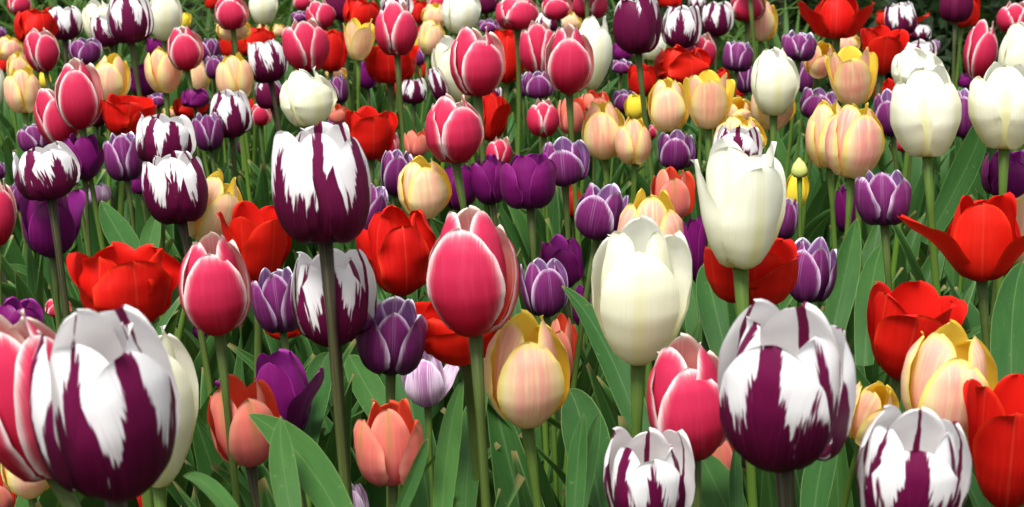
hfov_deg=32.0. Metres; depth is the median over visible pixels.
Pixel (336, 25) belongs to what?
strap plant
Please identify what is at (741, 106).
tulip
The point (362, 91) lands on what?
strap plant
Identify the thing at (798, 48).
tulip
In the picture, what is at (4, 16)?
strap plant
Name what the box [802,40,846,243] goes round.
tulip
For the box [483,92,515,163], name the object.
tulip
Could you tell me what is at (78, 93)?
tulip
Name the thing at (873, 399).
tulip
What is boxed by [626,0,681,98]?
tulip
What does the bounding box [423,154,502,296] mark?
tulip
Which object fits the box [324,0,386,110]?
tulip
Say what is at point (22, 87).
tulip
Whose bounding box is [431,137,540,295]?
tulip
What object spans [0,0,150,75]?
strap plant
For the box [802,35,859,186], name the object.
tulip
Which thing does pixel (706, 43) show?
tulip
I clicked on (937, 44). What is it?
tulip
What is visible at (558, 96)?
strap plant
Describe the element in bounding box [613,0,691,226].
tulip
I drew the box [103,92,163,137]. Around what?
tulip
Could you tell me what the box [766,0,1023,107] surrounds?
shrub
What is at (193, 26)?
strap plant
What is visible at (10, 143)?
tulip
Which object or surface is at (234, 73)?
tulip
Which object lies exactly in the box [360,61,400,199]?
tulip
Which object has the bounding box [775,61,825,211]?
tulip
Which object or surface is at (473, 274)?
tulip
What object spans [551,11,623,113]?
tulip
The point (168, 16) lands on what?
tulip
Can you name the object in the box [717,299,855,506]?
tulip
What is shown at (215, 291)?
tulip
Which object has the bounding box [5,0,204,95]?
strap plant
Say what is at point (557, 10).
tulip
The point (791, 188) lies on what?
tulip
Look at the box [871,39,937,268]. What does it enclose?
tulip
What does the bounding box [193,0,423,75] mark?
strap plant
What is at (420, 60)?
tulip
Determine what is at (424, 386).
tulip
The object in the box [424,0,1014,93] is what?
shrub
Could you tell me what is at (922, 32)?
tulip
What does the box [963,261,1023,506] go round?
tulip
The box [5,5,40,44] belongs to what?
strap plant
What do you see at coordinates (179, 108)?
tulip
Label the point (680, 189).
tulip
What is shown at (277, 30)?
tulip
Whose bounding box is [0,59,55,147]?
tulip
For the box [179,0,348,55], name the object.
strap plant
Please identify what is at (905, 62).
tulip
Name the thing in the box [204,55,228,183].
tulip
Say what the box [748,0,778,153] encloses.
tulip
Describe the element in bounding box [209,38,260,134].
tulip
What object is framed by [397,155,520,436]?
tulip
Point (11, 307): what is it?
tulip
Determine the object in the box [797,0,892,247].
tulip
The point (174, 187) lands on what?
tulip
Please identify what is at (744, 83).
tulip
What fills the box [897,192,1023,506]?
tulip
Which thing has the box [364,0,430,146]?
tulip
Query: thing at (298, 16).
tulip
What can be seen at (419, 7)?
tulip
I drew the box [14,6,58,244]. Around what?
tulip
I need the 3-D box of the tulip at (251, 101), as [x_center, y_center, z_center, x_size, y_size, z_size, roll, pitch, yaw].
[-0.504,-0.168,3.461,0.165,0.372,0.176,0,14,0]
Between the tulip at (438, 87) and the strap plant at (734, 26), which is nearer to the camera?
the tulip at (438, 87)
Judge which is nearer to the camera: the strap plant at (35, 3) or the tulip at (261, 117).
the tulip at (261, 117)
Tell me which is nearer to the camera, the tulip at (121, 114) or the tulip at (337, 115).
the tulip at (121, 114)
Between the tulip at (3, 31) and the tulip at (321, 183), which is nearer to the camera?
the tulip at (321, 183)
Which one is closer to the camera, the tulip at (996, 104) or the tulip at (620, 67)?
the tulip at (996, 104)
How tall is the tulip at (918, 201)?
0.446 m
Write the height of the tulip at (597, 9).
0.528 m
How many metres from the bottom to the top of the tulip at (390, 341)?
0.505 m
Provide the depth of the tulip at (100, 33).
3.02 m
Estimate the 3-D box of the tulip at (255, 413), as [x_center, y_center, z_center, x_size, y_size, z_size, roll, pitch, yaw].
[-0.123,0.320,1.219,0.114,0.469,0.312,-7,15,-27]
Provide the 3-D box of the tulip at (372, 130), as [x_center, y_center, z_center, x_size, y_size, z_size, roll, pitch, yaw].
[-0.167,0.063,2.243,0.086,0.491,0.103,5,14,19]
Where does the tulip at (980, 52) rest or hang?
on the ground
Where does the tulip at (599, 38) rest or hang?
on the ground
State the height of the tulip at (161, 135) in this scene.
0.537 m
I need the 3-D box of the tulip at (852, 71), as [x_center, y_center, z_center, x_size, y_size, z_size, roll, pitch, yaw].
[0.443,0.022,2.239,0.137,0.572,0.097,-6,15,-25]
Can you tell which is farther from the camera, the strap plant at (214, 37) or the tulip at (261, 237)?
the strap plant at (214, 37)
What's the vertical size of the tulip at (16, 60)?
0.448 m
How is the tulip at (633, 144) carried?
on the ground
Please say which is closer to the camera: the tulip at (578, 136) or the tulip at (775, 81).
the tulip at (775, 81)
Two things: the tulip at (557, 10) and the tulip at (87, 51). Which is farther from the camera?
the tulip at (557, 10)
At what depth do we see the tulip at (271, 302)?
1.51 m
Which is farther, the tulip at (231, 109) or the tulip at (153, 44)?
the tulip at (153, 44)
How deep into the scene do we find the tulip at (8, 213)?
2.06 m
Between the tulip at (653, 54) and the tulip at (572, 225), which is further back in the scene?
the tulip at (653, 54)
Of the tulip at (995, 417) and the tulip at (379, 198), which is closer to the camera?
the tulip at (995, 417)
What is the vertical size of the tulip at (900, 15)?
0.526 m
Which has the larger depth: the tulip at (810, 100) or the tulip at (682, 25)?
the tulip at (682, 25)
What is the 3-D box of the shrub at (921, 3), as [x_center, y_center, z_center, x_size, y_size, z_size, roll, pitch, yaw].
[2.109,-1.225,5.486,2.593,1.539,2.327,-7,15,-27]
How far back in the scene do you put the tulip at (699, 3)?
4.46 m
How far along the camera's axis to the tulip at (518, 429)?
1.78 m
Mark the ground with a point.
(4, 298)
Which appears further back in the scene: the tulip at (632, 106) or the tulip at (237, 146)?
the tulip at (237, 146)
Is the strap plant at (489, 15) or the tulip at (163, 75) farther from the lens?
the strap plant at (489, 15)
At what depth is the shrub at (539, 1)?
5.66 m
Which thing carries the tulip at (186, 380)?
on the ground
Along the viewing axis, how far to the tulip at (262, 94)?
2.86 m
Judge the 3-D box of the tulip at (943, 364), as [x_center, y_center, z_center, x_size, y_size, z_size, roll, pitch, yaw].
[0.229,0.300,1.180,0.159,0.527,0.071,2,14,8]
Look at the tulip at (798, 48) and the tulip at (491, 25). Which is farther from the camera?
the tulip at (491, 25)
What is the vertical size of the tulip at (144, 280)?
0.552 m
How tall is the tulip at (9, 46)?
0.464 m
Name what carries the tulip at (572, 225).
on the ground
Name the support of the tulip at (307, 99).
on the ground
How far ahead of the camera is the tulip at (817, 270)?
1.57 m
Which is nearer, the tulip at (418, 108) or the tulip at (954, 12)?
the tulip at (954, 12)
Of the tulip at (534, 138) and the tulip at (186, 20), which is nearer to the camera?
the tulip at (534, 138)
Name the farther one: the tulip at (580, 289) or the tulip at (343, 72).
the tulip at (343, 72)
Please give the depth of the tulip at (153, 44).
3.44 m
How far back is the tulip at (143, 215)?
2.68 m
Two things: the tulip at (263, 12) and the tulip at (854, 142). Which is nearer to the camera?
the tulip at (854, 142)
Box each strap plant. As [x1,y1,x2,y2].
[0,0,103,61]
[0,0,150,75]
[1,0,59,52]
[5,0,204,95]
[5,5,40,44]
[6,0,255,95]
[57,0,214,61]
[100,8,292,148]
[138,0,298,53]
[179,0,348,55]
[180,0,375,127]
[181,0,368,72]
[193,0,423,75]
[252,0,454,70]
[275,4,495,113]
[331,0,500,86]
[348,24,528,103]
[425,24,555,103]
[442,0,534,37]
[451,0,614,39]
[474,0,632,102]
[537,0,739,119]
[606,0,801,155]
[661,0,832,51]
[708,0,884,144]
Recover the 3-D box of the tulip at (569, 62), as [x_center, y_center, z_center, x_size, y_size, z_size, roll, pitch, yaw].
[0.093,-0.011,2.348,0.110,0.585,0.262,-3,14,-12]
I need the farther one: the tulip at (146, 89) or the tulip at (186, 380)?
the tulip at (146, 89)
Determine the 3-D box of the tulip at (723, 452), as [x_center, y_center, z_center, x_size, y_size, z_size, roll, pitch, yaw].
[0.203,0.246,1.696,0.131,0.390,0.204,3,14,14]
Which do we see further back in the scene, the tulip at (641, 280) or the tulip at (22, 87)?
the tulip at (22, 87)
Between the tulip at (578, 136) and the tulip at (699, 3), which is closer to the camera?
the tulip at (578, 136)
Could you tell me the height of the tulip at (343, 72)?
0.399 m
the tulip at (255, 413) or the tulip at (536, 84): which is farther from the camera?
the tulip at (536, 84)
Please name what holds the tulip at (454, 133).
on the ground
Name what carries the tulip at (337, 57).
on the ground
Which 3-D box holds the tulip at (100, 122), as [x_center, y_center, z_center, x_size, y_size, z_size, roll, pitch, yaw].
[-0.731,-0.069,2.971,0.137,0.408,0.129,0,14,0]
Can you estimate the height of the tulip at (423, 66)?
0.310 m
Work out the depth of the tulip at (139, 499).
1.83 m
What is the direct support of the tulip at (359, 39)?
on the ground
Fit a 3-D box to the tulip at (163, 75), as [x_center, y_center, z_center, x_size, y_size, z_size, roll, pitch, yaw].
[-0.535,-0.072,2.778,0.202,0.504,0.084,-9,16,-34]
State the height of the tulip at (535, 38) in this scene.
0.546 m
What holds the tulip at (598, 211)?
on the ground
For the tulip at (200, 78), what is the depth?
3.26 m
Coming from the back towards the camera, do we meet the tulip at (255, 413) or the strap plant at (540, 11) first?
the strap plant at (540, 11)
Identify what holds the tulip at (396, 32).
on the ground
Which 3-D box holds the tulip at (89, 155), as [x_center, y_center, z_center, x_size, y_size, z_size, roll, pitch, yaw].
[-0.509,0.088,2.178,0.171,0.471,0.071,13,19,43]
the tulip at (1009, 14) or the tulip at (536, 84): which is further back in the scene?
the tulip at (1009, 14)
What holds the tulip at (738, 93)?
on the ground
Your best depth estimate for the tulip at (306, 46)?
2.38 m
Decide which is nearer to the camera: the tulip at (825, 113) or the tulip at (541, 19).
the tulip at (825, 113)
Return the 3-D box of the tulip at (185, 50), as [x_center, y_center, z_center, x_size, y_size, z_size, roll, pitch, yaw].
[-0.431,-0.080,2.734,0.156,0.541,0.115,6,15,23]
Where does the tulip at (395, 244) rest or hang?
on the ground
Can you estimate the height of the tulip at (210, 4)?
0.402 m
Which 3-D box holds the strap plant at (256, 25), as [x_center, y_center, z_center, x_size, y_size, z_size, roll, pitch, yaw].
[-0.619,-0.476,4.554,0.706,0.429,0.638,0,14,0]
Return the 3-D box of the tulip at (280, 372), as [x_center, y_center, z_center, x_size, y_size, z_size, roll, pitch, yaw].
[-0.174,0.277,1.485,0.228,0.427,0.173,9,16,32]
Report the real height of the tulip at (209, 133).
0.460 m
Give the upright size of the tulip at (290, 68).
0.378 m
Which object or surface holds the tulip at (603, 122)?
on the ground
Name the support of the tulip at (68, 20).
on the ground
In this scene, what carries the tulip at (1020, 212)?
on the ground
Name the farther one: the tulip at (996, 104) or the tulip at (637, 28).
the tulip at (637, 28)
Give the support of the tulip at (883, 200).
on the ground
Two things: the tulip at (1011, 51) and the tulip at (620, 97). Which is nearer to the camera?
the tulip at (1011, 51)
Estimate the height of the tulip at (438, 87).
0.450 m
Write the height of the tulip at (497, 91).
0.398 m
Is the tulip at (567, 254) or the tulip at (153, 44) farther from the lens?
the tulip at (153, 44)
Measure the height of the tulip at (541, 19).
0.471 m
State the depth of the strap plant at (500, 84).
4.53 m
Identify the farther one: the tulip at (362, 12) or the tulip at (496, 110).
the tulip at (362, 12)
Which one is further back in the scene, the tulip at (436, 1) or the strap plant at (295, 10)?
the strap plant at (295, 10)
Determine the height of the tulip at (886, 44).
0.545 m
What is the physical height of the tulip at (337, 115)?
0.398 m
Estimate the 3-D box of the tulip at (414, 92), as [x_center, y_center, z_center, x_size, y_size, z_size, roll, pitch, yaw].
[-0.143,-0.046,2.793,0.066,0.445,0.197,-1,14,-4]
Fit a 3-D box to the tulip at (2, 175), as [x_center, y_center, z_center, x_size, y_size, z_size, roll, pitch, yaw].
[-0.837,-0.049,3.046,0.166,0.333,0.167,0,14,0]
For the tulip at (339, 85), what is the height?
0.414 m
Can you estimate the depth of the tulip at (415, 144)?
2.53 m
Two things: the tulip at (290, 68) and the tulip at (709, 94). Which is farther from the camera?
the tulip at (290, 68)
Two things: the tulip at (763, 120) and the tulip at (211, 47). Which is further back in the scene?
the tulip at (211, 47)
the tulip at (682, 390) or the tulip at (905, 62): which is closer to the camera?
the tulip at (682, 390)
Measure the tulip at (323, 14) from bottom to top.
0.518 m
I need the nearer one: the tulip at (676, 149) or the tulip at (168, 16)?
the tulip at (676, 149)
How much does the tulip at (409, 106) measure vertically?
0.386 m
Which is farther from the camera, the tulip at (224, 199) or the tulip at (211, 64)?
the tulip at (211, 64)
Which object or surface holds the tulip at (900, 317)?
on the ground
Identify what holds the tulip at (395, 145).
on the ground
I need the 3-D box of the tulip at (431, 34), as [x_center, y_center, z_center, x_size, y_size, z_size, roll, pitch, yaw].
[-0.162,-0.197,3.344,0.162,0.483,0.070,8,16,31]
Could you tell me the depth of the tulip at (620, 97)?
2.81 m
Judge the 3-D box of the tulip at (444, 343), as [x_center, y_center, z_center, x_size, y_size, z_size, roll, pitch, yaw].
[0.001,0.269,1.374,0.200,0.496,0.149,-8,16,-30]
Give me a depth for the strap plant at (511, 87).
4.91 m
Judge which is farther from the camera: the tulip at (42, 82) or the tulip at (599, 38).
the tulip at (42, 82)
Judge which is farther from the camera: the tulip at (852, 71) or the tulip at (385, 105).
the tulip at (385, 105)
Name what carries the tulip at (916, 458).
on the ground
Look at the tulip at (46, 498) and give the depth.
1.56 m
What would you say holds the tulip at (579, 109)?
on the ground
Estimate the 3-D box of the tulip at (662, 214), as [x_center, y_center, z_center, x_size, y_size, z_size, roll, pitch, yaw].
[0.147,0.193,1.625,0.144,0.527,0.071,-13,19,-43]
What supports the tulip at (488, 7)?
on the ground
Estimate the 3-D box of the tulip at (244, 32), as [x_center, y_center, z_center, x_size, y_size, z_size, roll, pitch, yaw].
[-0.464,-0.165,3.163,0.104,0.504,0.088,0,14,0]
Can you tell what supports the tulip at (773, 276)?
on the ground
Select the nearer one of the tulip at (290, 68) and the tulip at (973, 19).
the tulip at (973, 19)
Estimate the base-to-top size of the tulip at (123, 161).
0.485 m
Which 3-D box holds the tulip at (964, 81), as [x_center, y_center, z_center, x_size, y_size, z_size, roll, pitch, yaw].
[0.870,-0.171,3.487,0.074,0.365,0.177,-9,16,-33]
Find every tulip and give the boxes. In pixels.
[0,0,34,128]
[0,27,6,115]
[0,35,90,186]
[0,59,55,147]
[0,69,33,156]
[0,162,21,283]
[0,178,16,305]
[0,296,42,324]
[0,309,80,506]
[0,464,105,506]
[0,473,57,506]
[2,51,32,184]
[2,65,105,283]
[2,124,48,280]
[2,183,83,285]
[12,141,180,504]
[13,245,71,332]
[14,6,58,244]
[17,28,85,250]
[20,189,85,331]
[29,72,50,124]
[34,88,87,298]
[35,241,200,506]
[48,5,106,140]
[48,57,167,310]
[61,133,103,322]
[68,37,106,254]
[68,53,130,256]
[77,63,155,185]
[82,0,125,211]
[88,182,174,252]
[90,13,135,226]
[93,114,106,184]
[99,151,363,491]
[100,93,156,217]
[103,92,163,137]
[103,131,176,335]
[107,0,196,258]
[116,38,161,135]
[128,168,242,506]
[131,161,183,309]
[132,46,206,196]
[135,112,229,497]
[136,234,233,355]
[136,391,199,506]
[150,0,182,51]
[152,325,237,506]
[162,106,217,170]
[164,12,203,106]
[165,112,243,360]
[167,25,209,177]
[172,374,352,506]
[173,98,254,245]
[179,231,251,506]
[181,88,272,241]
[190,60,219,175]
[190,183,387,423]
[192,201,355,506]
[196,348,435,506]
[200,0,275,186]
[202,38,219,163]
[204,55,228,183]
[205,0,244,56]
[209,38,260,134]
[210,89,253,347]
[210,463,368,506]
[216,22,250,198]
[216,52,283,355]
[224,104,272,205]
[225,26,270,187]
[235,137,249,163]
[237,38,307,273]
[239,97,298,176]
[248,0,284,179]
[248,80,316,257]
[250,24,294,84]
[251,267,353,506]
[257,23,288,63]
[265,328,300,472]
[268,31,293,132]
[269,355,428,506]
[271,121,370,499]
[279,66,390,448]
[282,18,352,260]
[285,11,325,136]
[291,248,376,506]
[293,0,325,77]
[302,296,524,506]
[305,0,383,110]
[306,0,379,127]
[314,104,347,250]
[321,29,373,107]
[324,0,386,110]
[325,67,399,134]
[328,75,398,179]
[328,205,500,506]
[342,18,405,186]
[345,106,424,301]
[345,133,408,250]
[349,80,425,126]
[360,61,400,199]
[361,149,412,421]
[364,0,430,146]
[364,45,418,208]
[374,0,421,298]
[376,282,487,506]
[389,129,456,301]
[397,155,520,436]
[399,18,444,162]
[402,24,421,118]
[402,77,432,220]
[403,32,418,115]
[409,62,425,104]
[411,0,453,37]
[414,302,509,506]
[416,0,487,221]
[416,2,472,165]
[416,48,434,121]
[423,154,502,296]
[425,93,598,396]
[426,67,476,213]
[427,0,443,103]
[427,205,519,506]
[431,35,508,200]
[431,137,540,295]
[431,163,528,311]
[441,182,628,506]
[445,87,528,167]
[445,365,557,461]
[450,26,505,218]
[462,19,522,165]
[468,0,538,234]
[471,0,516,146]
[475,28,523,162]
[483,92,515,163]
[484,285,650,506]
[487,152,598,483]
[489,253,576,471]
[497,98,559,324]
[512,20,624,270]
[513,75,554,154]
[519,95,584,313]
[520,90,608,300]
[520,258,609,506]
[523,71,581,238]
[530,13,561,139]
[540,234,583,323]
[541,0,607,186]
[541,136,602,388]
[544,23,593,344]
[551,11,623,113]
[551,100,624,294]
[552,0,601,187]
[557,0,609,173]
[557,15,630,226]
[560,165,644,247]
[561,238,800,506]
[561,388,694,506]
[563,89,634,196]
[573,284,590,350]
[577,59,664,202]
[580,166,694,364]
[591,215,691,438]
[597,43,632,189]
[609,34,698,175]
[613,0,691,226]
[615,116,651,202]
[616,5,705,196]
[617,188,701,404]
[618,63,704,195]
[624,93,646,203]
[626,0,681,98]
[637,125,657,179]
[644,77,688,396]
[644,215,707,390]
[646,333,747,506]
[654,44,710,219]
[657,129,695,334]
[661,32,715,181]
[672,1,733,174]
[682,114,766,458]
[683,70,734,248]
[685,66,804,159]
[688,0,727,158]
[691,137,785,506]
[695,95,751,217]
[696,68,729,126]
[698,316,732,469]
[700,30,829,239]
[713,125,792,309]
[716,89,743,128]
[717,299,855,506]
[722,41,753,97]
[726,237,836,506]
[730,0,765,153]
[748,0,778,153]
[749,0,782,149]
[751,47,799,156]
[751,93,795,146]
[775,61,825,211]
[777,198,825,312]
[786,173,808,241]
[787,87,837,307]
[790,99,890,383]
[791,157,824,313]
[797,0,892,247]
[800,405,971,506]
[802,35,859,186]
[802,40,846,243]
[818,45,881,308]
[824,170,972,506]
[825,102,884,449]
[828,25,909,249]
[828,280,967,506]
[835,184,917,242]
[840,47,946,290]
[841,381,898,506]
[862,88,925,288]
[864,10,929,177]
[871,24,930,152]
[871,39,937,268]
[874,78,936,249]
[883,140,935,174]
[884,1,954,192]
[890,63,985,506]
[892,149,1023,335]
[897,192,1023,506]
[901,88,992,310]
[901,319,997,438]
[933,39,948,168]
[935,19,997,279]
[936,0,979,173]
[939,0,973,230]
[949,73,986,158]
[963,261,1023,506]
[968,61,1023,297]
[979,0,1023,199]
[992,21,1023,281]
[1015,194,1023,263]
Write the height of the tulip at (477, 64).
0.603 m
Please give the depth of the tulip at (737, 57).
2.77 m
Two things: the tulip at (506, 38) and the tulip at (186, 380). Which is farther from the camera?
the tulip at (506, 38)
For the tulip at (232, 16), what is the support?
on the ground
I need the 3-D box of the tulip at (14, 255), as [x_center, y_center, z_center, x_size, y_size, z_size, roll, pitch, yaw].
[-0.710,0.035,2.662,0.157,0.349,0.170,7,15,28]
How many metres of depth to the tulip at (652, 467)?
1.08 m
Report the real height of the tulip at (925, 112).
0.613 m
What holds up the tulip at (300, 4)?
on the ground
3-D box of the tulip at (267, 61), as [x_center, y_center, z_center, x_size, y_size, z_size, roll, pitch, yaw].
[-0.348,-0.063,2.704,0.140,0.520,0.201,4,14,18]
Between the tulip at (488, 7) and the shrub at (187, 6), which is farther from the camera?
the shrub at (187, 6)
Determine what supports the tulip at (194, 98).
on the ground
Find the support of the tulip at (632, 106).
on the ground
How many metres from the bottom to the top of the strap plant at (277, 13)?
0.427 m
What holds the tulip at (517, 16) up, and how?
on the ground
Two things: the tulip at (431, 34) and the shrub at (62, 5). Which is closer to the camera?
the tulip at (431, 34)
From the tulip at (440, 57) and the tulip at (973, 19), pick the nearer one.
the tulip at (440, 57)
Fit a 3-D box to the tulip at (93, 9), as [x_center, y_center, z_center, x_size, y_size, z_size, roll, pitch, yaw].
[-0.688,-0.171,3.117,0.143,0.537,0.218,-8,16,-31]
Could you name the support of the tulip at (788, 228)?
on the ground
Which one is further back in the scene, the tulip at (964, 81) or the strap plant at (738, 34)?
the strap plant at (738, 34)
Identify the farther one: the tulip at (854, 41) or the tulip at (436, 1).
the tulip at (436, 1)
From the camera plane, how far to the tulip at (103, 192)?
2.22 m
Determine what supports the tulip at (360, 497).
on the ground
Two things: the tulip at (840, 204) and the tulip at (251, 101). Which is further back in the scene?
the tulip at (251, 101)
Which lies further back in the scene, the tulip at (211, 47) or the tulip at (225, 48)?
the tulip at (225, 48)
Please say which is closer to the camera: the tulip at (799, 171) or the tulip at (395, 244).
the tulip at (395, 244)
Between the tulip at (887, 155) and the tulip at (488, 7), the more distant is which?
the tulip at (488, 7)
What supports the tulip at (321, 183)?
on the ground
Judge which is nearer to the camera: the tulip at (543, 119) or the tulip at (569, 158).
the tulip at (569, 158)
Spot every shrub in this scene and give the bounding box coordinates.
[0,0,282,31]
[0,0,492,37]
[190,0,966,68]
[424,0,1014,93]
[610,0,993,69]
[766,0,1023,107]
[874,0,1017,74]
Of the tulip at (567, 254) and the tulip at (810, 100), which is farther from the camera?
the tulip at (810, 100)
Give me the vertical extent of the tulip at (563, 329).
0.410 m
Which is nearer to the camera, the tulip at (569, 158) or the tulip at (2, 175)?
the tulip at (569, 158)
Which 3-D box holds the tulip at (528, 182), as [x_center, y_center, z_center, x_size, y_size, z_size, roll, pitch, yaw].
[0.046,0.165,1.728,0.156,0.532,0.159,2,14,8]
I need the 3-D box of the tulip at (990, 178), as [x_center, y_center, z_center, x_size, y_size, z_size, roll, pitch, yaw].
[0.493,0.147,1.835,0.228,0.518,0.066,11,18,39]
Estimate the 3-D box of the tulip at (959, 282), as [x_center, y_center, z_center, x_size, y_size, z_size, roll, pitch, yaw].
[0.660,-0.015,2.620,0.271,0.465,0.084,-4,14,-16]
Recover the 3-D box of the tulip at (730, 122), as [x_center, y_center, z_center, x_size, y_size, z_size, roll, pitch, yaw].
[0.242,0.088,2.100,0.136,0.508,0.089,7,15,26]
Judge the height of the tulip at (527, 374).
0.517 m
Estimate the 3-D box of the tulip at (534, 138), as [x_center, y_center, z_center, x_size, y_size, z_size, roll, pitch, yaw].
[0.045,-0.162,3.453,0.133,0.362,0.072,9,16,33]
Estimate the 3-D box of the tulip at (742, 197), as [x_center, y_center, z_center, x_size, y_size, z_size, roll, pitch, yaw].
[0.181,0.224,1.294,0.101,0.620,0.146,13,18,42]
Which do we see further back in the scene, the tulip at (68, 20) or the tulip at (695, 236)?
the tulip at (68, 20)
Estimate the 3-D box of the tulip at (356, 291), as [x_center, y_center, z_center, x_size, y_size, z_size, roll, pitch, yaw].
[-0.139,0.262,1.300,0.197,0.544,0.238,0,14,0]
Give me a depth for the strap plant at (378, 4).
4.99 m
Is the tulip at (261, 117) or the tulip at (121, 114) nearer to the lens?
the tulip at (121, 114)
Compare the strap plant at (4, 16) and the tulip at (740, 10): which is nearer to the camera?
the tulip at (740, 10)
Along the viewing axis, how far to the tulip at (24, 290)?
2.11 m
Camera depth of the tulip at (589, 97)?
2.63 m
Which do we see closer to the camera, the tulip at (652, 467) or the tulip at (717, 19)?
the tulip at (652, 467)
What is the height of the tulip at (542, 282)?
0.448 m
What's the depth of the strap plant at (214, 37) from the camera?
4.48 m
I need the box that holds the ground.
[0,0,990,468]
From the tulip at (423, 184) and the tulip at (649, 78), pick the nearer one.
the tulip at (423, 184)
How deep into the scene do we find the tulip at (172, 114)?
3.16 m
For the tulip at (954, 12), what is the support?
on the ground
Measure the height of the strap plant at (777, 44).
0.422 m
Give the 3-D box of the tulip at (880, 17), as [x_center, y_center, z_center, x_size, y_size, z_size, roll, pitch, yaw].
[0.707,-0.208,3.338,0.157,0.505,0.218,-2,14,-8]
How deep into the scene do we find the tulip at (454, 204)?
2.14 m
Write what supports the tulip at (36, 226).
on the ground
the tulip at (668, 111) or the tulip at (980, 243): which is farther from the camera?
the tulip at (668, 111)
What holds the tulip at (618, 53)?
on the ground
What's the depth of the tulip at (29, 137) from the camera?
2.23 m
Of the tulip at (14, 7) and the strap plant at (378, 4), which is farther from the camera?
the strap plant at (378, 4)
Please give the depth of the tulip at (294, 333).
1.92 m
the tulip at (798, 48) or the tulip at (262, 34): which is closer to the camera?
the tulip at (798, 48)
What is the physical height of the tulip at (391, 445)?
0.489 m
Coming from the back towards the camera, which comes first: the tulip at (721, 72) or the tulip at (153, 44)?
the tulip at (721, 72)
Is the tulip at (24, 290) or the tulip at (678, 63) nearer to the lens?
the tulip at (24, 290)
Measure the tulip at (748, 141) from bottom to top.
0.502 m
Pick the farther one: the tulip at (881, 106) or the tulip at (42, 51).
the tulip at (42, 51)
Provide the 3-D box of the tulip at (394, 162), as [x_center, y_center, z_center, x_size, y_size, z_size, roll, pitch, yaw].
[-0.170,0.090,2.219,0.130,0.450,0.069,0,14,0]
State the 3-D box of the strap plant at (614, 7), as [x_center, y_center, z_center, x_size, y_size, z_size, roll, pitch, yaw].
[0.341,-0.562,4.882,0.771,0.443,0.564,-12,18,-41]
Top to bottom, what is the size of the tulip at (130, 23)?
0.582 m
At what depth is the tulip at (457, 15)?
3.02 m
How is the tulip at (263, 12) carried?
on the ground
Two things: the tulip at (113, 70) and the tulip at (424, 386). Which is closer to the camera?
the tulip at (424, 386)
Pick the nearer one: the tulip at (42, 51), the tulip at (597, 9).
the tulip at (42, 51)
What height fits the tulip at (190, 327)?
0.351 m
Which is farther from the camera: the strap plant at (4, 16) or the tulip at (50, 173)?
the strap plant at (4, 16)
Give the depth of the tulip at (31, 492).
1.42 m
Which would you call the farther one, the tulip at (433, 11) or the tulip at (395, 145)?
the tulip at (433, 11)
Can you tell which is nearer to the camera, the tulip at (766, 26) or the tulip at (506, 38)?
the tulip at (506, 38)
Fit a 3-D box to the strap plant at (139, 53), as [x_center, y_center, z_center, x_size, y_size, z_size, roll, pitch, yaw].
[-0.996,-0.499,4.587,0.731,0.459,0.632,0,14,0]
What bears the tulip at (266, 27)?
on the ground
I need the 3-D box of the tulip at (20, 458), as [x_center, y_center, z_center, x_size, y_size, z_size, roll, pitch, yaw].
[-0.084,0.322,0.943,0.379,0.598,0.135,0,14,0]
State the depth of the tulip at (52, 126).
2.16 m
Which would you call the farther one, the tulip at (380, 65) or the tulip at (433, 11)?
the tulip at (433, 11)

